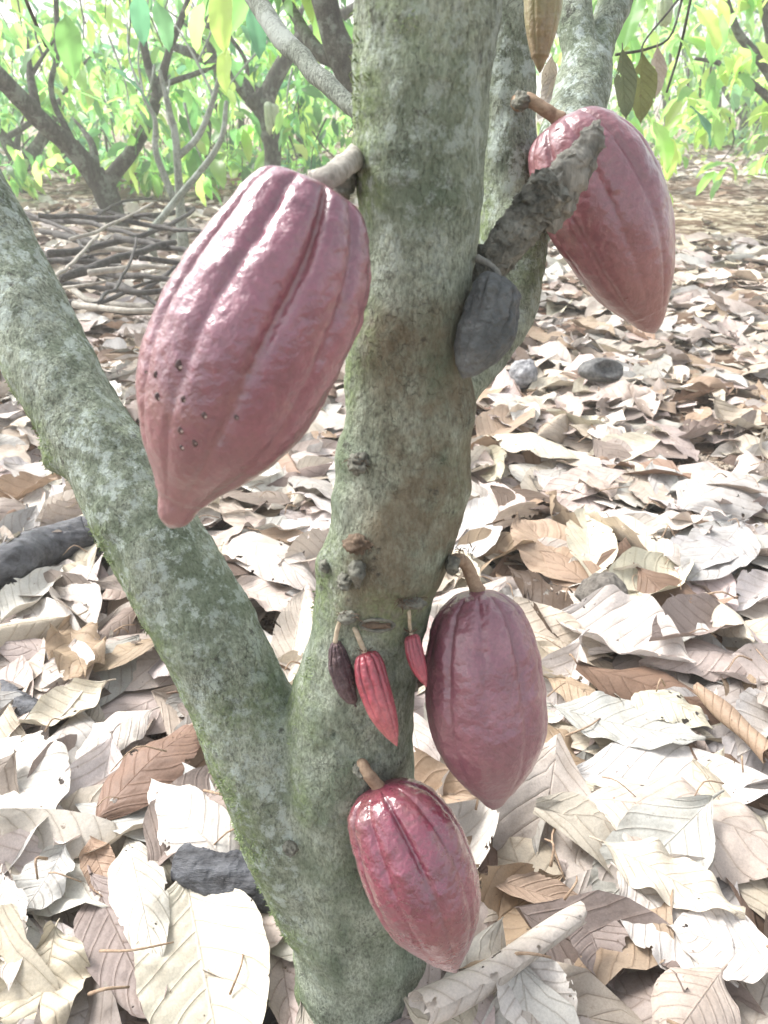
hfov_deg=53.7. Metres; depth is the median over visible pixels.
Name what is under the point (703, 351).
fallen leaf
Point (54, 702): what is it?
fallen leaf
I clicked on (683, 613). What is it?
fallen leaf
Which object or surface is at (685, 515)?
fallen leaf
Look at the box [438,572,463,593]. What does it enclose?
fallen leaf
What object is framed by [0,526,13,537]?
fallen leaf
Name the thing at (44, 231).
fallen stick
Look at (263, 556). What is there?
fallen leaf
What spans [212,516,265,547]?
fallen leaf
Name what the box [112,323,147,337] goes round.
fallen leaf
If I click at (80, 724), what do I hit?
fallen leaf
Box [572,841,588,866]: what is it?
fallen leaf
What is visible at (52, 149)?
cacao tree
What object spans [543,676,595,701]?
fallen leaf
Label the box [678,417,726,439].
fallen leaf
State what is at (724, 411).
fallen leaf
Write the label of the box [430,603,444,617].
fallen leaf
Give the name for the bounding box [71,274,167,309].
fallen stick
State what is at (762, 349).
fallen leaf
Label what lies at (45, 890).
fallen leaf
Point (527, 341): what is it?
fallen leaf
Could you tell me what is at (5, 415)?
fallen leaf
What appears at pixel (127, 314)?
fallen stick
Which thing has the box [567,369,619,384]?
fallen leaf
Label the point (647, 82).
hanging leaf
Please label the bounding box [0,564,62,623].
fallen leaf
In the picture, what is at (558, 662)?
fallen leaf
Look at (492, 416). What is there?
fallen leaf
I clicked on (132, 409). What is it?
fallen leaf
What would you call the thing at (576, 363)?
fallen leaf
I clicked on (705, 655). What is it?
fallen leaf
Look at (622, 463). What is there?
fallen leaf
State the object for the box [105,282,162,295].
fallen stick
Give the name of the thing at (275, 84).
cacao tree
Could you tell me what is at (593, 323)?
fallen leaf
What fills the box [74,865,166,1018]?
fallen leaf
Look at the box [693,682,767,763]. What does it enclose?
fallen leaf
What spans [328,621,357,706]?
cacao pod
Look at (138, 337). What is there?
fallen leaf
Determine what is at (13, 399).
fallen leaf
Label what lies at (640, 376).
fallen leaf
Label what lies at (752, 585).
fallen leaf
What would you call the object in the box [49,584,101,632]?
fallen leaf
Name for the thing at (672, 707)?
fallen leaf
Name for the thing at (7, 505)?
fallen leaf
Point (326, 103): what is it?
cacao tree
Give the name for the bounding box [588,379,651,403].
fallen leaf
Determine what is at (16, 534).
fallen leaf
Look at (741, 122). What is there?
cacao tree
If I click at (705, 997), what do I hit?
fallen leaf
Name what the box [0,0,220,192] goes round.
cacao tree
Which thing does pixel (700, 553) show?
fallen leaf
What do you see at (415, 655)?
cacao pod
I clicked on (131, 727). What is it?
fallen leaf
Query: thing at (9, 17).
sky
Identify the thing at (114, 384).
fallen leaf
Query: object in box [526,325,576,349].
fallen leaf
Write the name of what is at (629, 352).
fallen leaf
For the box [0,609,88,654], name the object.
fallen leaf
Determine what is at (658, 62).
hanging leaf
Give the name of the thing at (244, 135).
cacao tree
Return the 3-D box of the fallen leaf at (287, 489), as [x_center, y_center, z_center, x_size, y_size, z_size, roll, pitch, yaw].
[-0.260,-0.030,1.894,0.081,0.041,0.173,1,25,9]
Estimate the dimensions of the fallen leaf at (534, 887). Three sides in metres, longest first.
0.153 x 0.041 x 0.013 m
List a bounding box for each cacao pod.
[135,144,371,527]
[264,93,272,134]
[271,96,278,125]
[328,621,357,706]
[347,758,480,972]
[352,627,398,745]
[404,610,427,686]
[425,553,547,809]
[453,254,521,378]
[510,92,675,333]
[524,0,562,72]
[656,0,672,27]
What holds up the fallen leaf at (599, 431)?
on the leaf litter at (554, 789)
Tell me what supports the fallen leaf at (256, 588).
on the leaf litter at (554, 789)
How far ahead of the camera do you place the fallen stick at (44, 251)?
4.19 m
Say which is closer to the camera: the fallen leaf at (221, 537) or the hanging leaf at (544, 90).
the hanging leaf at (544, 90)
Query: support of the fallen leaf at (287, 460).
on the leaf litter at (554, 789)
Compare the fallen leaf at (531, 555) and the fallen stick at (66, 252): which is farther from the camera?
the fallen stick at (66, 252)
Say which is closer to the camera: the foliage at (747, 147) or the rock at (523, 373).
the rock at (523, 373)
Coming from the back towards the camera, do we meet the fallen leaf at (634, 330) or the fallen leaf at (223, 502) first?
the fallen leaf at (634, 330)
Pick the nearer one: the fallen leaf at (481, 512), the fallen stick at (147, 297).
the fallen leaf at (481, 512)
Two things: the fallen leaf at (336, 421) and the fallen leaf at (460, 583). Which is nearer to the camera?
the fallen leaf at (460, 583)
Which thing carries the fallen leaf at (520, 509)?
on the leaf litter at (554, 789)
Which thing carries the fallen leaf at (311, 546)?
on the leaf litter at (554, 789)
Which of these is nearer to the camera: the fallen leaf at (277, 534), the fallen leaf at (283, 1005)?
the fallen leaf at (283, 1005)
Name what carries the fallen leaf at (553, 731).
on the leaf litter at (554, 789)
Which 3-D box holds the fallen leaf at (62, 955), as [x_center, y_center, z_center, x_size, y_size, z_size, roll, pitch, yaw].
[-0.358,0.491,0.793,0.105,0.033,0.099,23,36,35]
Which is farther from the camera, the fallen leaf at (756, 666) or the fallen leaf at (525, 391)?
the fallen leaf at (525, 391)
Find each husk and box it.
[170,842,270,913]
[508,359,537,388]
[577,358,622,381]
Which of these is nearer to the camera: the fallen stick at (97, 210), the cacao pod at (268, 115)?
the fallen stick at (97, 210)
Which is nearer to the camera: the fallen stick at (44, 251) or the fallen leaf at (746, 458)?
the fallen leaf at (746, 458)
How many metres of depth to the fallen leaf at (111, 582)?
1.42 m
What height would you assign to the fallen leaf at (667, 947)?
0.014 m
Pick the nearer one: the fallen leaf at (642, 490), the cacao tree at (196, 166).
the fallen leaf at (642, 490)
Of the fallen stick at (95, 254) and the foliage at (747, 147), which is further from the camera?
the foliage at (747, 147)
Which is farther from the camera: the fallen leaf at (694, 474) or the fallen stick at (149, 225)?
the fallen stick at (149, 225)
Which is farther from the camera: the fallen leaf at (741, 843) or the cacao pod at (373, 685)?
the fallen leaf at (741, 843)
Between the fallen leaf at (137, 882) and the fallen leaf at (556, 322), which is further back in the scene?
the fallen leaf at (556, 322)
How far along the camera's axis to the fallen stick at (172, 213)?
5.93 m
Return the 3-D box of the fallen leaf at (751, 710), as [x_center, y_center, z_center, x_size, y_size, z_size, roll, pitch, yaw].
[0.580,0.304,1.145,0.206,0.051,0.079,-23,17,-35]
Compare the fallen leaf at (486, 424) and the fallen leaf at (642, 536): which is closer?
the fallen leaf at (642, 536)
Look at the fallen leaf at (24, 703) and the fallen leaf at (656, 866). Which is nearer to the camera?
the fallen leaf at (656, 866)
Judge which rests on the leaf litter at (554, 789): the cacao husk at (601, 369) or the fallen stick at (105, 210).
the fallen stick at (105, 210)
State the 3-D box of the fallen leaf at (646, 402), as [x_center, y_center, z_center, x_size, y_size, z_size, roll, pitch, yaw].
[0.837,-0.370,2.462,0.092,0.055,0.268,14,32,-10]
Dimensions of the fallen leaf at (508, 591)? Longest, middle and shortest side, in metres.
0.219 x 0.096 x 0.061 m
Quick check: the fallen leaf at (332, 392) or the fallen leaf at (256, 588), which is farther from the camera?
the fallen leaf at (332, 392)
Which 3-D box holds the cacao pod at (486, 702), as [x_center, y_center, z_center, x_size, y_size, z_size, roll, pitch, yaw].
[0.082,0.137,0.606,0.099,0.200,0.115,0,29,0]
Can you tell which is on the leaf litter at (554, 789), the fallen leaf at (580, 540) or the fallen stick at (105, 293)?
the fallen leaf at (580, 540)
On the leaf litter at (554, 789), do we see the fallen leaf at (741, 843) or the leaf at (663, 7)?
the fallen leaf at (741, 843)
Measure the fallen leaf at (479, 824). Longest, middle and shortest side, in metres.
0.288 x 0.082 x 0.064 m
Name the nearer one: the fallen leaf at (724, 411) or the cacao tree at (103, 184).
the fallen leaf at (724, 411)
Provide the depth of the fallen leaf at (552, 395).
2.52 m
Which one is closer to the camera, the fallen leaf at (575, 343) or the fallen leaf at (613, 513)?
the fallen leaf at (613, 513)
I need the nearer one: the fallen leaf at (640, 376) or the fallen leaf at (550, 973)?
the fallen leaf at (550, 973)
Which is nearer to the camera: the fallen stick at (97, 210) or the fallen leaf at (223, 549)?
the fallen leaf at (223, 549)
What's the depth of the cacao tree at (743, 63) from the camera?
5.68 m
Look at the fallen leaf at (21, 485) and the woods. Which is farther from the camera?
the woods
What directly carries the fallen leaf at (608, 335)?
on the leaf litter at (554, 789)
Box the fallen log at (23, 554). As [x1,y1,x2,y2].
[0,516,97,588]
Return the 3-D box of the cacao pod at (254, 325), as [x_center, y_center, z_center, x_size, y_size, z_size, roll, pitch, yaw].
[-0.046,-0.102,0.438,0.107,0.191,0.202,24,37,36]
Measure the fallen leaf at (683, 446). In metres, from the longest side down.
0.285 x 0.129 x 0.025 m
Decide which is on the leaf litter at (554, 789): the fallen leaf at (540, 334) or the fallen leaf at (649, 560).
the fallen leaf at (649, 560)
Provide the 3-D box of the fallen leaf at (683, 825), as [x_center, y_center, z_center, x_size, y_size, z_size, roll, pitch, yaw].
[0.330,0.416,0.924,0.240,0.022,0.108,-38,49,-12]
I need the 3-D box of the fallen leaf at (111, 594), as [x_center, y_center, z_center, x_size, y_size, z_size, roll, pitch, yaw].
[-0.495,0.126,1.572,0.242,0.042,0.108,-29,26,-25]
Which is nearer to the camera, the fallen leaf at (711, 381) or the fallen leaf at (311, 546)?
the fallen leaf at (311, 546)
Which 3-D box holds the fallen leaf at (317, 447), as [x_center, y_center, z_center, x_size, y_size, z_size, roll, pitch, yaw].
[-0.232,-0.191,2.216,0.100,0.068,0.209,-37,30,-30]
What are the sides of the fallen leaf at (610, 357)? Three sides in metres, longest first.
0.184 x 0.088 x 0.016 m
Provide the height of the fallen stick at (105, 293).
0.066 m
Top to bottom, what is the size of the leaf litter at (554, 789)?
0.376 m
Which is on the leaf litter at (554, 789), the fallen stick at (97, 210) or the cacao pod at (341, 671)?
the fallen stick at (97, 210)
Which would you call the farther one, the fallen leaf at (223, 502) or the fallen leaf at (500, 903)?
the fallen leaf at (223, 502)
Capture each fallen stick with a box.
[23,209,89,252]
[27,216,133,224]
[38,212,152,219]
[38,228,138,257]
[42,249,90,264]
[46,208,194,257]
[47,258,121,263]
[50,252,110,264]
[52,230,146,252]
[55,234,99,277]
[55,257,156,305]
[58,240,176,282]
[60,281,135,295]
[62,219,175,245]
[62,270,160,288]
[68,202,153,241]
[68,299,151,315]
[69,288,153,307]
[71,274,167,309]
[71,301,153,313]
[75,224,146,231]
[80,254,144,270]
[87,264,170,276]
[91,246,172,273]
[92,207,189,227]
[96,196,153,215]
[96,236,137,304]
[97,272,169,281]
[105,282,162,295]
[113,233,186,251]
[114,214,201,232]
[128,206,195,219]
[136,265,177,297]
[138,255,179,264]
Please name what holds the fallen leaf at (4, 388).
on the leaf litter at (554, 789)
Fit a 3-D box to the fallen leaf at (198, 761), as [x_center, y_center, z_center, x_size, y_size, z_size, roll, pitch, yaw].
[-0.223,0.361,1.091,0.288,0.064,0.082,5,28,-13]
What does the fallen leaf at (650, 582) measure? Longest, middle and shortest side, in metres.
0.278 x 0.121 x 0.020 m
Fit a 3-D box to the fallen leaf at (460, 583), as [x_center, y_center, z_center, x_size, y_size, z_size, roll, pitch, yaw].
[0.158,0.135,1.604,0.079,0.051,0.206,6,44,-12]
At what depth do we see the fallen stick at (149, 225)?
3.81 m
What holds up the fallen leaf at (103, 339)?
on the leaf litter at (554, 789)
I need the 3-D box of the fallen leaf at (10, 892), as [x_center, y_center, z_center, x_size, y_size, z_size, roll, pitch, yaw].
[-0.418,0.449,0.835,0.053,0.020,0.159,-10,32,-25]
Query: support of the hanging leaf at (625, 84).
hanging from the cacao tree at (444, 184)
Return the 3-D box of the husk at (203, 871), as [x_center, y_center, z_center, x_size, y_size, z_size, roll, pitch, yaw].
[-0.171,0.449,0.914,0.173,0.080,0.066,8,30,14]
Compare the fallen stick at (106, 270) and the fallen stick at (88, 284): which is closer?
the fallen stick at (106, 270)
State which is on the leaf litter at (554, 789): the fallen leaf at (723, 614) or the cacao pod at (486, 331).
the fallen leaf at (723, 614)
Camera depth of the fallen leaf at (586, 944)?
0.82 m
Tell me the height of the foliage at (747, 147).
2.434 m
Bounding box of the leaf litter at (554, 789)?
[0,141,767,1023]
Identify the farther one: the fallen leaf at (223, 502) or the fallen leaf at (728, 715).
the fallen leaf at (223, 502)
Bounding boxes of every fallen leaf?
[0,380,11,397]
[0,400,24,421]
[0,409,23,417]
[0,444,30,463]
[0,456,29,472]
[0,471,61,499]
[0,497,30,520]
[0,503,39,541]
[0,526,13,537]
[0,527,23,544]
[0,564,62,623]
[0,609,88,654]
[0,679,37,724]
[0,730,70,808]
[0,864,27,990]
[0,918,90,1023]
[3,416,29,428]
[5,394,16,401]
[12,841,74,911]
[17,426,40,449]
[18,678,115,725]
[39,498,82,531]
[45,614,105,680]
[48,559,98,605]
[49,477,65,496]
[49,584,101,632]
[51,710,94,782]
[52,722,122,845]
[62,478,77,506]
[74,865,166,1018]
[75,706,159,758]
[76,312,112,325]
[79,836,115,901]
[88,575,122,590]
[95,333,117,340]
[96,724,199,820]
[99,337,126,349]
[102,320,133,328]
[102,589,125,599]
[105,360,136,379]
[108,836,169,956]
[109,380,121,396]
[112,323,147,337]
[118,327,145,336]
[123,384,135,403]
[126,400,137,420]
[131,328,143,346]
[134,881,269,1023]
[143,765,226,865]
[147,778,240,861]
[166,664,293,693]
[185,746,206,767]
[204,497,221,507]
[206,495,252,513]
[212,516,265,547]
[218,541,241,577]
[226,531,315,594]
[237,575,314,611]
[247,527,321,544]
[263,482,295,509]
[267,953,298,1023]
[271,588,313,681]
[277,650,302,684]
[278,453,300,472]
[278,528,328,564]
[288,476,332,498]
[292,432,322,452]
[295,492,330,512]
[314,410,345,429]
[323,397,330,407]
[328,385,336,401]
[337,363,345,379]
[408,901,586,1023]
[413,713,439,761]
[413,746,477,803]
[422,615,433,654]
[423,703,427,722]
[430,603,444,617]
[436,771,498,868]
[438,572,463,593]
[446,549,480,588]
[453,494,501,572]
[459,862,562,968]
[468,495,479,500]
[471,445,506,471]
[474,414,499,424]
[475,404,535,439]
[478,481,525,517]
[479,385,509,400]
[479,445,506,481]
[479,871,577,902]
[483,432,579,459]
[483,908,497,922]
[491,743,545,856]
[493,392,561,407]
[493,498,543,531]
[496,944,577,1023]
[499,587,558,598]
[508,566,573,637]
[510,513,602,583]
[513,380,537,396]
[513,597,612,660]
[520,337,537,347]
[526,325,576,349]
[536,639,593,679]
[537,411,573,442]
[538,317,563,331]
[541,628,589,723]
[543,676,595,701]
[545,490,603,535]
[545,724,585,765]
[547,691,705,749]
[550,587,579,604]
[555,392,583,416]
[558,584,695,664]
[560,333,588,347]
[564,352,594,384]
[565,505,617,576]
[567,316,616,336]
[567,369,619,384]
[569,920,627,988]
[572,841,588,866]
[577,738,767,803]
[585,510,670,552]
[585,774,767,885]
[586,509,646,522]
[587,423,622,437]
[587,470,618,500]
[587,789,724,894]
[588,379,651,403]
[588,455,634,470]
[589,835,745,919]
[596,397,623,425]
[602,355,614,359]
[604,331,625,342]
[609,547,693,597]
[610,862,738,987]
[619,351,641,354]
[621,373,643,383]
[623,325,658,346]
[623,510,711,534]
[628,383,659,418]
[628,477,674,508]
[630,339,680,348]
[631,689,712,728]
[633,562,722,643]
[639,345,691,362]
[639,638,746,681]
[643,414,699,461]
[649,593,743,641]
[651,964,740,1023]
[664,502,712,533]
[666,902,767,983]
[669,593,762,642]
[670,382,720,401]
[671,468,722,498]
[675,472,767,520]
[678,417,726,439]
[679,519,760,583]
[682,326,709,346]
[686,376,733,394]
[689,345,710,354]
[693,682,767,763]
[704,508,767,535]
[705,592,754,642]
[707,643,767,684]
[709,399,766,429]
[717,314,743,338]
[724,569,767,611]
[732,450,761,472]
[734,687,767,758]
[736,341,767,359]
[737,355,767,363]
[743,398,767,412]
[747,332,767,343]
[748,453,767,476]
[758,390,767,403]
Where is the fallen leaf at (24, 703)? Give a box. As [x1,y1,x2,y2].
[0,679,37,724]
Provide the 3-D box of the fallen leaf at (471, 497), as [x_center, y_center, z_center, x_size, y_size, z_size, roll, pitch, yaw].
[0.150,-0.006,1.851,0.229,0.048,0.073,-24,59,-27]
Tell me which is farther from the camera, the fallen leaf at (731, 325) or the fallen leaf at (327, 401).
the fallen leaf at (731, 325)
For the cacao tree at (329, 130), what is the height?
2.733 m
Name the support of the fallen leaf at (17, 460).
on the leaf litter at (554, 789)
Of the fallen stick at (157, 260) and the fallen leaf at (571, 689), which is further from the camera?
the fallen stick at (157, 260)
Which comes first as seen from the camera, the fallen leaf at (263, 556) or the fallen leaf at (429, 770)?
the fallen leaf at (429, 770)
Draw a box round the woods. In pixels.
[0,0,764,153]
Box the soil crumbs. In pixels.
[145,416,749,739]
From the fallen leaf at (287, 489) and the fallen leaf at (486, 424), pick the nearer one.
the fallen leaf at (287, 489)
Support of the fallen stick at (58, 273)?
on the fallen stick at (82, 271)
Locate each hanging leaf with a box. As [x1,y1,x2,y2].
[536,74,555,121]
[541,52,556,98]
[614,43,636,118]
[633,48,657,123]
[651,42,666,98]
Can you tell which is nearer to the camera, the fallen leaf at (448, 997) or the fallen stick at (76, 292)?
the fallen leaf at (448, 997)
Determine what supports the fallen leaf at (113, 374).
on the leaf litter at (554, 789)
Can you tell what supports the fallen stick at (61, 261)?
on the leaf litter at (554, 789)
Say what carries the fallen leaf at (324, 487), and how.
on the leaf litter at (554, 789)
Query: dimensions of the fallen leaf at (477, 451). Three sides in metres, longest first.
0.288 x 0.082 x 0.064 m
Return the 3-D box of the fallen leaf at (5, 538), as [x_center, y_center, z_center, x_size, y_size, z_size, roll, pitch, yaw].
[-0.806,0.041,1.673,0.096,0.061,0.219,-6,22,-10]
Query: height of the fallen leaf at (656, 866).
0.021 m
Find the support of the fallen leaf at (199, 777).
on the leaf litter at (554, 789)
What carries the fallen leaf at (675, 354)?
on the leaf litter at (554, 789)
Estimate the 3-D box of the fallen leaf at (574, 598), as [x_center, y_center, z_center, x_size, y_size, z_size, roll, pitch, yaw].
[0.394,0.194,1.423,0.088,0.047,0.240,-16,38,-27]
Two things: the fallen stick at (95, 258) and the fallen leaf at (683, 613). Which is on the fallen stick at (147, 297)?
the fallen stick at (95, 258)
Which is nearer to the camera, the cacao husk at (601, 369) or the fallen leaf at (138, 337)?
the cacao husk at (601, 369)
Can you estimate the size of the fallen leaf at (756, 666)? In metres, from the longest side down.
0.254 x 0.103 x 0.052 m
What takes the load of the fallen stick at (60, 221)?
on the leaf litter at (554, 789)
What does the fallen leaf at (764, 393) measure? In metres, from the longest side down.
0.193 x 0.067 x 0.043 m
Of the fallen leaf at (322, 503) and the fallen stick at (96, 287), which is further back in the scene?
the fallen stick at (96, 287)
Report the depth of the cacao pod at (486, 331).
0.48 m
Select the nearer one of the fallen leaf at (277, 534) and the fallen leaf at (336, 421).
the fallen leaf at (277, 534)
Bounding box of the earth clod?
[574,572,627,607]
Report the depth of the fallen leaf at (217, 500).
1.84 m
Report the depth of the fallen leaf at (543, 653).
1.33 m
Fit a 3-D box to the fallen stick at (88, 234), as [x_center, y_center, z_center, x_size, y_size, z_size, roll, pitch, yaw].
[-1.295,-1.448,3.756,0.076,0.039,1.071,2,29,4]
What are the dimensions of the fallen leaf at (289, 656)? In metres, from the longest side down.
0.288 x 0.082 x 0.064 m
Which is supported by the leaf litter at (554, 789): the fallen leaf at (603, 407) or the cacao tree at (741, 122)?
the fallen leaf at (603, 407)
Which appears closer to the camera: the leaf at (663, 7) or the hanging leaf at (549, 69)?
the hanging leaf at (549, 69)
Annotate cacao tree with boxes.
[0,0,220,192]
[0,0,334,232]
[0,0,728,1023]
[0,19,230,179]
[4,0,353,187]
[10,0,347,188]
[37,0,318,255]
[102,5,351,161]
[120,0,268,263]
[164,24,353,166]
[184,0,352,118]
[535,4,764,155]
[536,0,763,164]
[550,0,767,204]
[611,0,764,154]
[633,2,763,156]
[640,0,767,139]
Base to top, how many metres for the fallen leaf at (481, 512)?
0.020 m
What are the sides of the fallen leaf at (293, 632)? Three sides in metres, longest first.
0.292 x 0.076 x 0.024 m
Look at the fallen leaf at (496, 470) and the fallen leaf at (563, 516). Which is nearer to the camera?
the fallen leaf at (563, 516)
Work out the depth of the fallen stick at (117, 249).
4.11 m
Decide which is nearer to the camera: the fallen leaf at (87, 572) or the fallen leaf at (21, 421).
the fallen leaf at (87, 572)
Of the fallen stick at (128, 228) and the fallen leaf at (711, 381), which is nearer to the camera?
the fallen leaf at (711, 381)
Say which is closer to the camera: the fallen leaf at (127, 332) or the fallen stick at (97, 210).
the fallen leaf at (127, 332)
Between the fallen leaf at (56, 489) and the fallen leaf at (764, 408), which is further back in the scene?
the fallen leaf at (764, 408)
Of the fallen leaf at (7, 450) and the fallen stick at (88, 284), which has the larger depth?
the fallen stick at (88, 284)
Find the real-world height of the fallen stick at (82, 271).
0.051 m
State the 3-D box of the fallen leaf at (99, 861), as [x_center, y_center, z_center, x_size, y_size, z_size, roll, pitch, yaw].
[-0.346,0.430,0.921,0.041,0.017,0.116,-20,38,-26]
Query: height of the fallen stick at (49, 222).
0.035 m
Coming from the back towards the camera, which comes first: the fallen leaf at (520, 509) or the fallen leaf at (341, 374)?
the fallen leaf at (341, 374)
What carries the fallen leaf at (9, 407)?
on the leaf litter at (554, 789)
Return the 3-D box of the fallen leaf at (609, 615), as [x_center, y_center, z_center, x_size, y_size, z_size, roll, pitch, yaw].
[0.406,0.198,1.323,0.178,0.070,0.216,-8,30,-13]
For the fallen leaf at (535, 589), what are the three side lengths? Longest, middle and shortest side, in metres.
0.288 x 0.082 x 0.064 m
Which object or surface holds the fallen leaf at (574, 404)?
on the leaf litter at (554, 789)
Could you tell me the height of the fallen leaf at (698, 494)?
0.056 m
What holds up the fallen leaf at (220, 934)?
on the leaf litter at (554, 789)
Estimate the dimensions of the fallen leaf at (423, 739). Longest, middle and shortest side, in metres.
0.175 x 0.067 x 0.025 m
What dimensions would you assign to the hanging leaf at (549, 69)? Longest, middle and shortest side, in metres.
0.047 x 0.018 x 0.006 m
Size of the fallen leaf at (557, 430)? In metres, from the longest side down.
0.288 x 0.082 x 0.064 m
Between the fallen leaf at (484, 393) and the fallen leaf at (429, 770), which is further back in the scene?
the fallen leaf at (484, 393)
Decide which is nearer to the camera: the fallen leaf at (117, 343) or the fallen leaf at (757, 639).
the fallen leaf at (757, 639)
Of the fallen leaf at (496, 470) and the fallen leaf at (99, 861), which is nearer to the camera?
the fallen leaf at (99, 861)
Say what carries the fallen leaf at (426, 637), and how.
on the leaf litter at (554, 789)
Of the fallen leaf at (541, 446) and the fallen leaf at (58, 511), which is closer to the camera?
the fallen leaf at (58, 511)
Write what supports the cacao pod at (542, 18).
hanging from the cacao tree at (444, 184)
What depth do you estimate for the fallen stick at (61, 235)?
4.49 m
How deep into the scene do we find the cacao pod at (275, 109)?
6.34 m
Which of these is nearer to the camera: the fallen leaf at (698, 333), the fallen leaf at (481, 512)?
the fallen leaf at (481, 512)
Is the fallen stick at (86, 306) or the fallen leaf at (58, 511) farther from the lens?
the fallen stick at (86, 306)
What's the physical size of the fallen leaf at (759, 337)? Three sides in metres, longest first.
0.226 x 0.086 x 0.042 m
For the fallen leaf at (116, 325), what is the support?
on the leaf litter at (554, 789)
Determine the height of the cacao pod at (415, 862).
0.150 m
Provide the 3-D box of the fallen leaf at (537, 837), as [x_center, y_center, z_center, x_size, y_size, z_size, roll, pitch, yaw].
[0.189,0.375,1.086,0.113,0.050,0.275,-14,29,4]
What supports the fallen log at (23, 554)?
on the leaf litter at (554, 789)
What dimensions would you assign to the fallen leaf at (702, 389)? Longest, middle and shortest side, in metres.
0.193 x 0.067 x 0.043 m
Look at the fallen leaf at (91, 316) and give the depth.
3.42 m
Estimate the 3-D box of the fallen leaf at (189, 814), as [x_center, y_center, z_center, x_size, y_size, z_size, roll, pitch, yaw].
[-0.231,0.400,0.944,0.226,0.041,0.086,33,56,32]
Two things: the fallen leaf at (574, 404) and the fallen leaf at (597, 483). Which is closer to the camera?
the fallen leaf at (597, 483)
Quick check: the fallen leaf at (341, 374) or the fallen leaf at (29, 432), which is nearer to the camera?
the fallen leaf at (29, 432)
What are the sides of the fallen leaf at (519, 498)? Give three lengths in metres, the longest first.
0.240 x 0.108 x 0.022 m
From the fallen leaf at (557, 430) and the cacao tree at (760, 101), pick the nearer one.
the fallen leaf at (557, 430)
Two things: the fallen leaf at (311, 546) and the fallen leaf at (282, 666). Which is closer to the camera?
the fallen leaf at (282, 666)
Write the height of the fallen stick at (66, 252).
0.081 m
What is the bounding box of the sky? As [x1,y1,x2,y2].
[0,0,764,97]
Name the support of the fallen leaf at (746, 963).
on the leaf litter at (554, 789)
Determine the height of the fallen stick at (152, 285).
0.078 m
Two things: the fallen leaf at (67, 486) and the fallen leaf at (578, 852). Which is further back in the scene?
the fallen leaf at (67, 486)
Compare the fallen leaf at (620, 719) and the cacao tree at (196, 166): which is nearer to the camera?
the fallen leaf at (620, 719)
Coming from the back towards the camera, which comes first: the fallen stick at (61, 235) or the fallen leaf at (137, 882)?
the fallen stick at (61, 235)
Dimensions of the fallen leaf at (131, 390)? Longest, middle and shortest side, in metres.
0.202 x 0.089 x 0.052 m
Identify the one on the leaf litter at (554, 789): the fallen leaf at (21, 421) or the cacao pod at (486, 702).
the fallen leaf at (21, 421)
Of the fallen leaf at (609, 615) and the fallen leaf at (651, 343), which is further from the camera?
the fallen leaf at (651, 343)
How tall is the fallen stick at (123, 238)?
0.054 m
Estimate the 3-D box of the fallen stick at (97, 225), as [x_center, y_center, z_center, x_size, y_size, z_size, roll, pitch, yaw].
[-1.614,-1.662,4.470,0.105,0.079,1.710,-22,36,-35]
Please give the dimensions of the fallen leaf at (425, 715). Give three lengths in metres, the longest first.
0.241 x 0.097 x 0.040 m
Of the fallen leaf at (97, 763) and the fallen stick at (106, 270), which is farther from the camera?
the fallen stick at (106, 270)
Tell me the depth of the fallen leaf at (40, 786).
1.05 m
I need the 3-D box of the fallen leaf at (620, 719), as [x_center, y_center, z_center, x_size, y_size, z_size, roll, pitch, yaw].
[0.354,0.311,1.140,0.241,0.016,0.107,8,27,19]
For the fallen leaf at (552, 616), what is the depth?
1.37 m
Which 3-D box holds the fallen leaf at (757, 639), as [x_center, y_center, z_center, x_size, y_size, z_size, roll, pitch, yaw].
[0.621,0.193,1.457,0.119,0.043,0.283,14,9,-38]
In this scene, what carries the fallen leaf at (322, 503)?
on the leaf litter at (554, 789)
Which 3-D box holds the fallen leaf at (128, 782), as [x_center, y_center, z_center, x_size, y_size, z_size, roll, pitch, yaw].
[-0.324,0.356,1.046,0.097,0.030,0.230,15,33,29]
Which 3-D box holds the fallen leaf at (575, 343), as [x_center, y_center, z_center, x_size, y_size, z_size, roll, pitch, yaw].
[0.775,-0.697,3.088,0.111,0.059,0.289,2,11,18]
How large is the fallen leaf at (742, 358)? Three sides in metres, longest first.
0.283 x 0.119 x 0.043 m
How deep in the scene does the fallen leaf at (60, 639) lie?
1.32 m
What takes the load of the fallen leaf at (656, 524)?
on the leaf litter at (554, 789)
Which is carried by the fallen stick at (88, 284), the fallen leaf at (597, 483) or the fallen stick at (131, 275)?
the fallen stick at (131, 275)
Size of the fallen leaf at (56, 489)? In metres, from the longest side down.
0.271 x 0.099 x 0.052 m
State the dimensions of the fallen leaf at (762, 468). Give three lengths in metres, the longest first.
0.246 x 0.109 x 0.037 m
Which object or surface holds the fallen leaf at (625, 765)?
on the leaf litter at (554, 789)
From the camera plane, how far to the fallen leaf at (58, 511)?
1.73 m
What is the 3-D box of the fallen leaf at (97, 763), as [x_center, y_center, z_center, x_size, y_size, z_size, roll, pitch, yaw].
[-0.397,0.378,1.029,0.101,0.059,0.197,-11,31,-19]
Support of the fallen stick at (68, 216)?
on the fallen stick at (149, 225)

